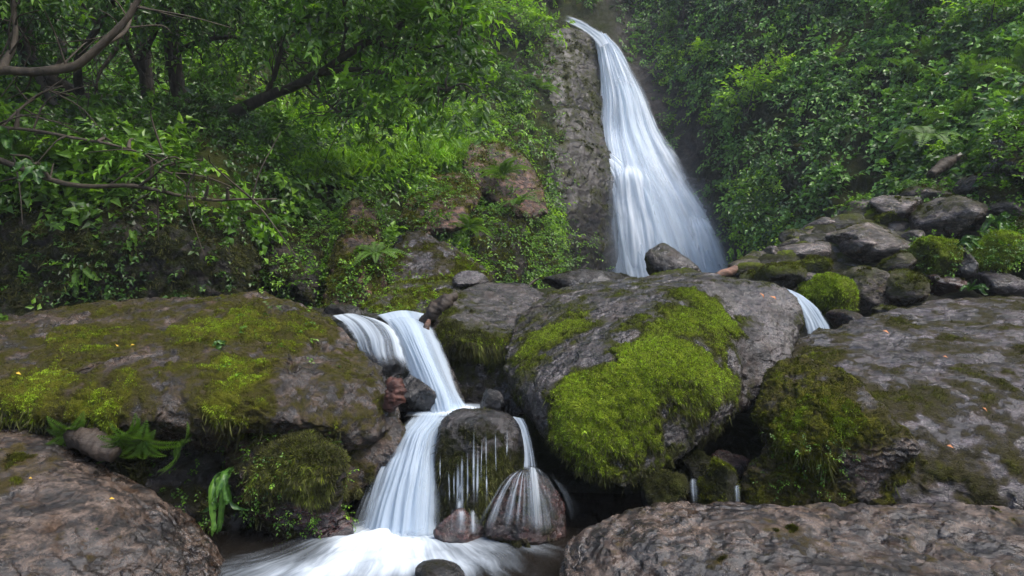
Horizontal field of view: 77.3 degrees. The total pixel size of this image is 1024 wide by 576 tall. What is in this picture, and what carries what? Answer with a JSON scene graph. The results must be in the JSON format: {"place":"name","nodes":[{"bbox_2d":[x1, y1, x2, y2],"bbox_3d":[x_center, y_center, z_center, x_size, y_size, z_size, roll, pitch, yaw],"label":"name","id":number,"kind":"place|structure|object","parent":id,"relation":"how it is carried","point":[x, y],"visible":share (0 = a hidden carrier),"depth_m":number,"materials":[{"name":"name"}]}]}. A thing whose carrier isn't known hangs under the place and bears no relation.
{"place":"outdoors","nodes":[
{"label":"outdoors","id":0,"kind":"place"},
{"bbox_2d":[201,492,696,575],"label":"water","id":1,"kind":"structure","parent":0,"point":[362,550],"depth_m":3.04,"materials":[{"name":"white liquid"}]},
{"bbox_2d":[415,559,464,575],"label":"rock","id":2,"kind":"object","parent":1,"relation":"in","point":[437,567],"visible":1,"depth_m":2.71,"materials":[{"name":"stone"}]},
{"bbox_2d":[433,508,484,542],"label":"rock","id":3,"kind":"object","parent":1,"relation":"in","point":[456,526],"visible":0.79,"depth_m":3.16,"materials":[{"name":"stone"}]},
{"bbox_2d":[430,406,530,527],"bbox_3d":[-0.168,1.107,3.658,0.583,0.888,0.949,0,0,0],"label":"rock","id":4,"kind":"object","parent":1,"relation":"in","point":[464,435],"visible":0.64,"depth_m":3.35,"materials":[{"name":"stone"}]},
{"bbox_2d":[405,402,479,415],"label":"water","id":5,"kind":"structure","parent":4,"relation":"on","point":[466,404],"depth_m":3.83,"materials":[{"name":"white liquid"}]},
{"bbox_2d":[399,375,436,411],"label":"rock","id":6,"kind":"object","parent":5,"relation":"in","point":[420,396],"visible":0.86,"depth_m":3.75,"materials":[{"name":"stone"}]},
{"bbox_2d":[480,388,505,411],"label":"rock","id":7,"kind":"object","parent":4,"relation":"on","point":[492,399],"visible":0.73,"depth_m":3.75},
{"bbox_2d":[485,469,566,548],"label":"rock","id":8,"kind":"object","parent":1,"relation":"in","point":[519,514],"visible":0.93,"depth_m":3.15,"materials":[{"name":"stone"}]},
{"bbox_2d":[641,468,689,506],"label":"rock","id":9,"kind":"object","parent":1,"relation":"in","point":[663,485],"visible":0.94,"depth_m":3.18,"materials":[{"name":"stone"}]},
{"bbox_2d":[501,271,804,493],"bbox_3d":[0.917,0.455,4.620,1.872,1.204,2.969,0,0,40],"label":"boulder","id":10,"kind":"object","parent":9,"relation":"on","point":[633,381],"visible":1,"depth_m":3.59,"materials":[{"name":"stone"}]},
{"bbox_2d":[683,448,711,480],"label":"rock","id":11,"kind":"object","parent":10,"relation":"on","point":[696,464],"visible":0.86,"depth_m":3.48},
{"bbox_2d":[693,456,740,504],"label":"rock","id":12,"kind":"object","parent":1,"relation":"in","point":[717,481],"visible":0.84,"depth_m":3.24,"materials":[{"name":"stone"}]},
{"bbox_2d":[711,449,750,483],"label":"rock","id":13,"kind":"object","parent":1,"relation":"on","point":[739,463],"visible":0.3,"depth_m":3.68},
{"bbox_2d":[1,0,1023,307],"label":"cliff","id":14,"kind":"structure","parent":0,"point":[689,154],"depth_m":13.77,"materials":[{"name":"plant"}]},
{"bbox_2d":[5,105,125,160],"bbox_3d":[-3.985,-1.182,5.771,0.964,0.931,1.107,0,0,19],"label":"shrub","id":15,"kind":"object","parent":14,"relation":"on","point":[79,122],"visible":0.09,"depth_m":5.60,"materials":[{"name":"green plant"}]},
{"bbox_2d":[24,77,183,133],"bbox_3d":[-4.468,-1.766,7.051,1.315,1.249,1.583,15,4,14],"label":"shrub","id":16,"kind":"object","parent":14,"relation":"on","point":[111,102],"visible":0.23,"depth_m":6.99,"materials":[{"name":"green plant"}]},
{"bbox_2d":[0,0,224,134],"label":"tree","id":17,"kind":"object","parent":14,"relation":"on","point":[103,21],"visible":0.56,"depth_m":7.10,"materials":[{"name":"green plant"}]},
{"bbox_2d":[90,90,221,155],"bbox_3d":[-3.470,-1.410,6.292,1.125,1.086,1.292,0,0,42],"label":"shrub","id":18,"kind":"object","parent":14,"relation":"on","point":[165,109],"visible":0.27,"depth_m":6.13,"materials":[{"name":"green plant"}]},
{"bbox_2d":[32,0,299,105],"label":"tree","id":19,"kind":"object","parent":14,"relation":"on","point":[142,62],"visible":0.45,"depth_m":7.95,"materials":[{"name":"green plant"}]},
{"bbox_2d":[106,29,226,91],"bbox_3d":[-5.479,-3.470,10.184,1.808,1.718,2.177,14,-2,-8],"label":"shrub","id":20,"kind":"object","parent":14,"relation":"on","point":[155,69],"visible":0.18,"depth_m":9.81,"materials":[{"name":"green plant"}]},
{"bbox_2d":[144,76,278,138],"bbox_3d":[-3.432,-1.900,7.311,1.292,1.086,1.125,0,0,25],"label":"shrub","id":21,"kind":"object","parent":14,"relation":"on","point":[205,103],"visible":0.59,"depth_m":7.14,"materials":[{"name":"green plant"}]},
{"bbox_2d":[127,0,392,117],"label":"tree","id":22,"kind":"object","parent":14,"relation":"on","point":[173,71],"visible":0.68,"depth_m":7.87,"materials":[{"name":"green plant"}]},
{"bbox_2d":[216,106,307,159],"bbox_3d":[-2.900,-1.583,7.375,0.986,0.937,1.187,-18,11,-38],"label":"shrub","id":23,"kind":"object","parent":14,"relation":"on","point":[267,130],"visible":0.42,"depth_m":7.15,"materials":[{"name":"green plant"}]},
{"bbox_2d":[0,0,584,298],"bbox_3d":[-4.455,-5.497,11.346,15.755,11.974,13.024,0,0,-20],"label":"undergrowth","id":24,"kind":"object","parent":14,"relation":"on","point":[64,169],"visible":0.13,"depth_m":6.76,"materials":[{"name":"green plant"}]},
{"bbox_2d":[199,0,518,180],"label":"tree","id":25,"kind":"object","parent":14,"relation":"on","point":[378,31],"visible":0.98,"depth_m":6.83,"materials":[{"name":"green plant"}]},
{"bbox_2d":[287,129,477,187],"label":"grass","id":26,"kind":"structure","parent":14,"relation":"on","point":[355,163],"depth_m":8.76,"materials":[{"name":"green plant"}]},
{"bbox_2d":[383,179,470,247],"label":"boulder","id":27,"kind":"object","parent":14,"relation":"on","point":[435,210],"visible":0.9,"depth_m":8.29,"materials":[{"name":"green stone"}]},
{"bbox_2d":[403,165,483,212],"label":"rock","id":28,"kind":"object","parent":14,"relation":"on","point":[464,182],"visible":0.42,"depth_m":9.63,"materials":[{"name":"green stone"}]},
{"bbox_2d":[468,0,523,33],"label":"shrub","id":29,"kind":"object","parent":14,"relation":"on","point":[493,6],"visible":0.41,"depth_m":16.18,"materials":[{"name":"green plant"}]},
{"bbox_2d":[452,134,555,226],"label":"boulder","id":30,"kind":"object","parent":14,"relation":"on","point":[509,185],"visible":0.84,"depth_m":10.62,"materials":[{"name":"brown stone"}]},
{"bbox_2d":[477,157,532,178],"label":"fern","id":31,"kind":"object","parent":30,"relation":"on","point":[503,168],"visible":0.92,"depth_m":10.16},
{"bbox_2d":[471,65,536,110],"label":"shrub","id":32,"kind":"object","parent":14,"relation":"on","point":[503,80],"visible":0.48,"depth_m":14.24,"materials":[{"name":"green plant"}]},
{"bbox_2d":[496,0,575,59],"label":"shrub","id":33,"kind":"object","parent":14,"relation":"on","point":[535,14],"visible":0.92,"depth_m":16.39,"materials":[{"name":"green plant"}]},
{"bbox_2d":[256,35,836,265],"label":"undergrowth","id":34,"kind":"object","parent":14,"relation":"on","point":[400,127],"visible":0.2,"depth_m":12.66,"materials":[{"name":"green plant"}]},
{"bbox_2d":[568,18,727,277],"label":"waterfall","id":35,"kind":"structure","parent":14,"relation":"attached to","point":[655,201],"depth_m":15.23,"materials":[{"name":"liquid"}]},
{"bbox_2d":[708,58,785,123],"bbox_3d":[5.350,-4.226,14.358,1.690,1.458,1.809,14,-2,-8],"label":"shrub","id":36,"kind":"object","parent":14,"relation":"on","point":[752,80],"visible":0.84,"depth_m":14.22,"materials":[{"name":"green plant"}]},
{"bbox_2d":[609,0,1023,255],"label":"ivy","id":37,"kind":"object","parent":14,"relation":"attached to","point":[909,167],"visible":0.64,"depth_m":12.30,"materials":[{"name":"plant"}]},
{"bbox_2d":[865,0,952,37],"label":"shrub","id":38,"kind":"object","parent":14,"relation":"on","point":[929,3],"visible":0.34,"depth_m":12.48,"materials":[{"name":"green plant"}]},
{"bbox_2d":[879,126,969,146],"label":"fern","id":39,"kind":"object","parent":14,"relation":"on","point":[925,133],"visible":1,"depth_m":8.22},
{"bbox_2d":[917,90,981,128],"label":"fern","id":40,"kind":"object","parent":14,"relation":"on","point":[960,102],"visible":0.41,"depth_m":9.42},
{"bbox_2d":[925,52,1001,89],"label":"fern","id":41,"kind":"object","parent":14,"relation":"on","point":[974,77],"visible":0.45,"depth_m":9.91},
{"bbox_2d":[952,171,994,197],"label":"rock","id":42,"kind":"object","parent":14,"relation":"on","point":[965,184],"visible":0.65,"depth_m":7.64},
{"bbox_2d":[931,0,1023,40],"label":"shrub","id":43,"kind":"object","parent":14,"relation":"on","point":[997,3],"visible":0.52,"depth_m":10.79,"materials":[{"name":"green plant"}]},
{"bbox_2d":[965,106,1023,186],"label":"boulder","id":44,"kind":"object","parent":14,"relation":"on","point":[1004,150],"visible":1,"depth_m":6.95,"materials":[{"name":"green plant"}]},
{"bbox_2d":[967,39,1023,82],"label":"fern","id":45,"kind":"object","parent":14,"relation":"on","point":[1019,59],"visible":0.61,"depth_m":9.40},
{"bbox_2d":[368,244,983,493],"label":"ground","id":46,"kind":"structure","parent":0,"point":[740,437],"depth_m":4.22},
{"bbox_2d":[0,427,224,575],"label":"rock","id":47,"kind":"object","parent":46,"relation":"on","point":[58,507],"visible":1,"depth_m":2.61,"materials":[{"name":"stone"}]},
{"bbox_2d":[46,411,86,445],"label":"fern","id":48,"kind":"object","parent":47,"relation":"on","point":[60,434],"visible":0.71,"depth_m":2.94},
{"bbox_2d":[63,426,121,461],"bbox_3d":[-1.949,0.722,2.982,0.273,0.167,0.139,0,0,0],"label":"driftwood","id":49,"kind":"object","parent":47,"relation":"on","point":[85,441],"visible":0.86,"depth_m":2.94,"materials":[{"name":"wood"}]},
{"bbox_2d":[199,466,247,535],"bbox_3d":[-1.363,1.012,3.029,0.194,0.300,0.157,0,0,-33],"label":"hartstongue fern","id":50,"kind":"object","parent":47,"relation":"on","point":[219,486],"visible":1,"depth_m":3.01,"materials":[{"name":"plant"}]},
{"bbox_2d":[0,162,276,315],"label":"boulder","id":51,"kind":"object","parent":46,"relation":"on","point":[39,267],"visible":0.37,"depth_m":5.02,"materials":[{"name":"green stone"}]},
{"bbox_2d":[0,126,72,166],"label":"fern","id":52,"kind":"object","parent":51,"relation":"on","point":[4,152],"visible":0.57,"depth_m":5.23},
{"bbox_2d":[66,266,101,297],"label":"hartstongue fern","id":53,"kind":"object","parent":51,"relation":"on","point":[87,273],"visible":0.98,"depth_m":4.88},
{"bbox_2d":[0,0,300,262],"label":"tree","id":54,"kind":"object","parent":51,"relation":"on","point":[116,32],"visible":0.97,"depth_m":4.74,"materials":[{"name":"green plant"}]},
{"bbox_2d":[10,159,49,185],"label":"hartstongue fern","id":55,"kind":"object","parent":54,"relation":"attached to","point":[35,172],"visible":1,"depth_m":4.51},
{"bbox_2d":[71,444,251,534],"bbox_3d":[-2.615,1.111,3.749,2.532,0.898,1.244,0,0,0],"label":"rock","id":56,"kind":"object","parent":46,"relation":"on","point":[183,482],"visible":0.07,"depth_m":3.31,"materials":[{"name":"black stone"}]},
{"bbox_2d":[0,287,399,456],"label":"boulder","id":57,"kind":"object","parent":46,"relation":"on","point":[274,364],"visible":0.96,"depth_m":3.40,"materials":[{"name":"green stone"}]},
{"bbox_2d":[109,420,189,458],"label":"fern","id":58,"kind":"object","parent":57,"relation":"on","point":[146,440],"visible":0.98,"depth_m":3.01,"materials":[{"name":"plant"}]},
{"bbox_2d":[383,377,406,411],"bbox_3d":[-0.650,0.589,3.531,0.120,0.193,0.142,0,0,-35],"label":"root","id":59,"kind":"object","parent":57,"relation":"attached to","point":[395,391],"visible":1,"depth_m":3.50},
{"bbox_2d":[215,428,358,539],"bbox_3d":[-1.334,1.092,3.682,0.709,0.826,1.594,0,0,-28],"label":"rock","id":60,"kind":"object","parent":46,"relation":"on","point":[287,484],"visible":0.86,"depth_m":3.13,"materials":[{"name":"green stone"}]},
{"bbox_2d":[365,411,446,536],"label":"cascade","id":61,"kind":"object","parent":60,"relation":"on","point":[405,483],"visible":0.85,"depth_m":3.33,"materials":[{"name":"liquid"}]},
{"bbox_2d":[257,202,337,306],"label":"boulder","id":62,"kind":"object","parent":46,"relation":"on","point":[295,278],"visible":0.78,"depth_m":6.00,"materials":[{"name":"plant"}]},
{"bbox_2d":[315,187,395,308],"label":"boulder","id":63,"kind":"object","parent":46,"relation":"on","point":[359,223],"visible":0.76,"depth_m":6.04,"materials":[{"name":"green stone"}]},
{"bbox_2d":[354,241,410,264],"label":"fern","id":64,"kind":"object","parent":63,"relation":"on","point":[376,249],"visible":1,"depth_m":5.97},
{"bbox_2d":[341,414,405,508],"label":"rock","id":65,"kind":"object","parent":46,"relation":"on","point":[371,460],"visible":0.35,"depth_m":3.44,"materials":[{"name":"stone"}]},
{"bbox_2d":[309,307,464,412],"bbox_3d":[-0.974,0.483,4.735,0.947,0.674,1.702,0,0,-29],"label":"rock","id":66,"kind":"object","parent":46,"relation":"on","point":[391,364],"visible":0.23,"depth_m":4.21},
{"bbox_2d":[334,310,464,411],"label":"cascade","id":67,"kind":"object","parent":66,"relation":"on","point":[423,355],"visible":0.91,"depth_m":4.10,"materials":[{"name":"liquid"}]},
{"bbox_2d":[419,292,457,324],"bbox_3d":[-0.522,0.152,4.504,0.282,0.249,0.136,0,0,0],"label":"driftwood","id":68,"kind":"object","parent":67,"relation":"on","point":[437,307],"visible":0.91,"depth_m":4.47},
{"bbox_2d":[359,271,468,321],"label":"rock","id":69,"kind":"object","parent":46,"relation":"on","point":[415,295],"visible":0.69,"depth_m":5.71,"materials":[{"name":"green stone"}]},
{"bbox_2d":[452,270,487,287],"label":"rock","id":70,"kind":"object","parent":69,"relation":"on","point":[466,278],"visible":0.91,"depth_m":5.88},
{"bbox_2d":[384,226,498,282],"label":"boulder","id":71,"kind":"object","parent":46,"relation":"on","point":[431,256],"visible":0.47,"depth_m":6.81,"materials":[{"name":"grey stone"}]},
{"bbox_2d":[431,282,543,416],"bbox_3d":[-0.171,0.514,5.195,0.908,1.135,1.520,0,0,0],"label":"boulder","id":72,"kind":"object","parent":46,"relation":"on","point":[472,327],"visible":0.76,"depth_m":4.62,"materials":[{"name":"stone"}]},
{"bbox_2d":[462,198,567,288],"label":"rock","id":73,"kind":"object","parent":46,"relation":"on","point":[517,250],"visible":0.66,"depth_m":9.75,"materials":[{"name":"green stone"}]},
{"bbox_2d":[533,101,618,271],"bbox_3d":[1.449,-2.254,15.637,2.740,5.160,4.795,0,0,0],"label":"rock","id":74,"kind":"object","parent":46,"relation":"on","point":[582,154],"visible":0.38,"depth_m":14.73,"materials":[{"name":"grey stone"}]},
{"bbox_2d":[520,24,603,121],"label":"rock","id":75,"kind":"object","parent":74,"relation":"on","point":[575,77],"visible":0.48,"depth_m":16.78,"materials":[{"name":"grey stone"}]},
{"bbox_2d":[542,268,630,288],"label":"rock","id":76,"kind":"object","parent":46,"relation":"on","point":[568,278],"visible":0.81,"depth_m":6.11,"materials":[{"name":"stone"}]},
{"bbox_2d":[644,243,700,275],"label":"boulder","id":77,"kind":"object","parent":46,"relation":"on","point":[660,257],"visible":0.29,"depth_m":6.28,"materials":[{"name":"stone"}]},
{"bbox_2d":[683,177,727,265],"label":"rock","id":78,"kind":"object","parent":46,"relation":"on","point":[693,185],"visible":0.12,"depth_m":15.34,"materials":[{"name":"grey stone"}]},
{"bbox_2d":[559,500,1023,575],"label":"rock","id":79,"kind":"object","parent":46,"relation":"on","point":[720,538],"visible":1,"depth_m":2.50,"materials":[{"name":"stone"}]},
{"bbox_2d":[795,272,859,314],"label":"rock","id":80,"kind":"object","parent":46,"relation":"on","point":[825,293],"visible":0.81,"depth_m":5.80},
{"bbox_2d":[739,354,920,506],"bbox_3d":[1.921,0.928,3.667,1.049,1.087,1.515,0,0,32],"label":"boulder","id":81,"kind":"object","parent":46,"relation":"on","point":[839,436],"visible":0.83,"depth_m":3.18,"materials":[{"name":"plant"}]},
{"bbox_2d":[829,250,837,261],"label":"rock","id":82,"kind":"object","parent":46,"relation":"on","point":[833,255],"visible":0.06,"depth_m":6.90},
{"bbox_2d":[789,241,808,244],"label":"rock","id":83,"kind":"object","parent":82,"relation":"on","point":[799,242],"visible":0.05,"depth_m":7.05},
{"bbox_2d":[778,240,831,258],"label":"rock","id":84,"kind":"object","parent":83,"relation":"on","point":[818,247],"visible":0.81,"depth_m":6.83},
{"bbox_2d":[832,259,867,268],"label":"rock","id":85,"kind":"object","parent":46,"relation":"on","point":[838,265],"visible":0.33,"depth_m":6.82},
{"bbox_2d":[840,238,877,259],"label":"rock","id":86,"kind":"object","parent":85,"relation":"on","point":[854,248],"visible":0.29,"depth_m":6.70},
{"bbox_2d":[823,222,911,262],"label":"rock","id":87,"kind":"object","parent":46,"relation":"on","point":[890,242],"visible":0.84,"depth_m":6.68,"materials":[{"name":"stone"}]},
{"bbox_2d":[842,265,892,313],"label":"rock","id":88,"kind":"object","parent":46,"relation":"on","point":[871,282],"visible":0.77,"depth_m":5.95,"materials":[{"name":"stone"}]},
{"bbox_2d":[887,221,908,231],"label":"rock","id":89,"kind":"object","parent":46,"relation":"on","point":[901,226],"visible":0.12,"depth_m":7.39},
{"bbox_2d":[868,195,922,218],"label":"rock","id":90,"kind":"object","parent":89,"relation":"on","point":[904,206],"visible":0.89,"depth_m":7.43,"materials":[{"name":"stone"}]},
{"bbox_2d":[792,295,1023,509],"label":"boulder","id":91,"kind":"object","parent":46,"relation":"on","point":[905,371],"visible":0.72,"depth_m":3.53,"materials":[{"name":"stone"}]},
{"bbox_2d":[788,289,828,333],"bbox_3d":[2.321,0.188,5.089,0.185,0.367,0.436,0,0,-21],"label":"spout","id":92,"kind":"object","parent":91,"relation":"on","point":[814,318],"visible":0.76,"depth_m":5.00,"materials":[{"name":"liquid"}]},
{"bbox_2d":[826,307,862,327],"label":"rock","id":93,"kind":"object","parent":91,"relation":"on","point":[836,317],"visible":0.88,"depth_m":5.35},
{"bbox_2d":[967,270,1023,296],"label":"rock","id":94,"kind":"object","parent":91,"relation":"on","point":[1003,284],"visible":0.8,"depth_m":5.97,"materials":[{"name":"stone"}]},
{"bbox_2d":[966,225,1023,273],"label":"rock","id":95,"kind":"object","parent":94,"relation":"on","point":[1003,250],"visible":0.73,"depth_m":6.07,"materials":[{"name":"green plant"}]},
{"bbox_2d":[885,268,930,306],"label":"rock","id":96,"kind":"object","parent":46,"relation":"on","point":[905,287],"visible":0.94,"depth_m":5.85,"materials":[{"name":"stone"}]},
{"bbox_2d":[875,249,916,271],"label":"rock","id":97,"kind":"object","parent":96,"relation":"on","point":[900,259],"visible":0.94,"depth_m":6.11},
{"bbox_2d":[926,274,966,295],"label":"rock","id":98,"kind":"object","parent":46,"relation":"on","point":[941,285],"visible":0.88,"depth_m":6.00,"materials":[{"name":"stone"}]},
{"bbox_2d":[904,229,968,284],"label":"rock","id":99,"kind":"object","parent":98,"relation":"on","point":[938,255],"visible":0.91,"depth_m":6.10,"materials":[{"name":"green plant"}]},
{"bbox_2d":[951,247,978,280],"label":"rock","id":100,"kind":"object","parent":99,"relation":"on","point":[967,268],"visible":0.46,"depth_m":6.01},
{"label":"rock","id":101,"kind":"object","parent":46,"relation":"on","visible":0},
{"bbox_2d":[799,254,834,273],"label":"rock","id":102,"kind":"object","parent":101,"relation":"on","point":[816,264],"visible":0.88,"depth_m":6.52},
{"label":"rock","id":103,"kind":"object","parent":46,"relation":"on","visible":0},
{"bbox_2d":[989,209,1023,233],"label":"rock","id":104,"kind":"object","parent":103,"relation":"on","point":[1018,222],"visible":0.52,"depth_m":6.60,"materials":[{"name":"green stone"}]},
{"bbox_2d":[973,198,1023,232],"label":"rock","id":105,"kind":"object","parent":104,"relation":"on","point":[997,207],"visible":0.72,"depth_m":6.81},
{"bbox_2d":[967,173,1023,208],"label":"rock","id":106,"kind":"object","parent":105,"relation":"on","point":[993,191],"visible":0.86,"depth_m":6.91,"materials":[{"name":"green stone"}]},
{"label":"rock","id":107,"kind":"object","parent":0,"visible":0},
{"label":"rock","id":108,"kind":"object","parent":107,"relation":"on","visible":0},
{"bbox_2d":[886,173,957,201],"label":"rock","id":109,"kind":"object","parent":108,"relation":"on","point":[927,191],"visible":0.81,"depth_m":7.80,"materials":[{"name":"green stone"}]},
{"bbox_2d":[927,153,962,178],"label":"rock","id":110,"kind":"object","parent":109,"relation":"on","point":[940,166],"visible":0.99,"depth_m":8.02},
{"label":"rock","id":111,"kind":"object","parent":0,"visible":0},
{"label":"rock","id":112,"kind":"object","parent":111,"relation":"on","visible":0},
{"bbox_2d":[752,261,807,290],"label":"rock","id":113,"kind":"object","parent":112,"relation":"on","point":[789,275],"visible":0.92,"depth_m":6.10,"materials":[{"name":"stone"}]},
{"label":"rock","id":114,"kind":"object","parent":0,"visible":0},
{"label":"rock","id":115,"kind":"object","parent":114,"relation":"on","visible":0},
{"bbox_2d":[908,194,987,238],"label":"rock","id":116,"kind":"object","parent":115,"relation":"on","point":[947,216],"visible":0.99,"depth_m":6.95,"materials":[{"name":"stone"}]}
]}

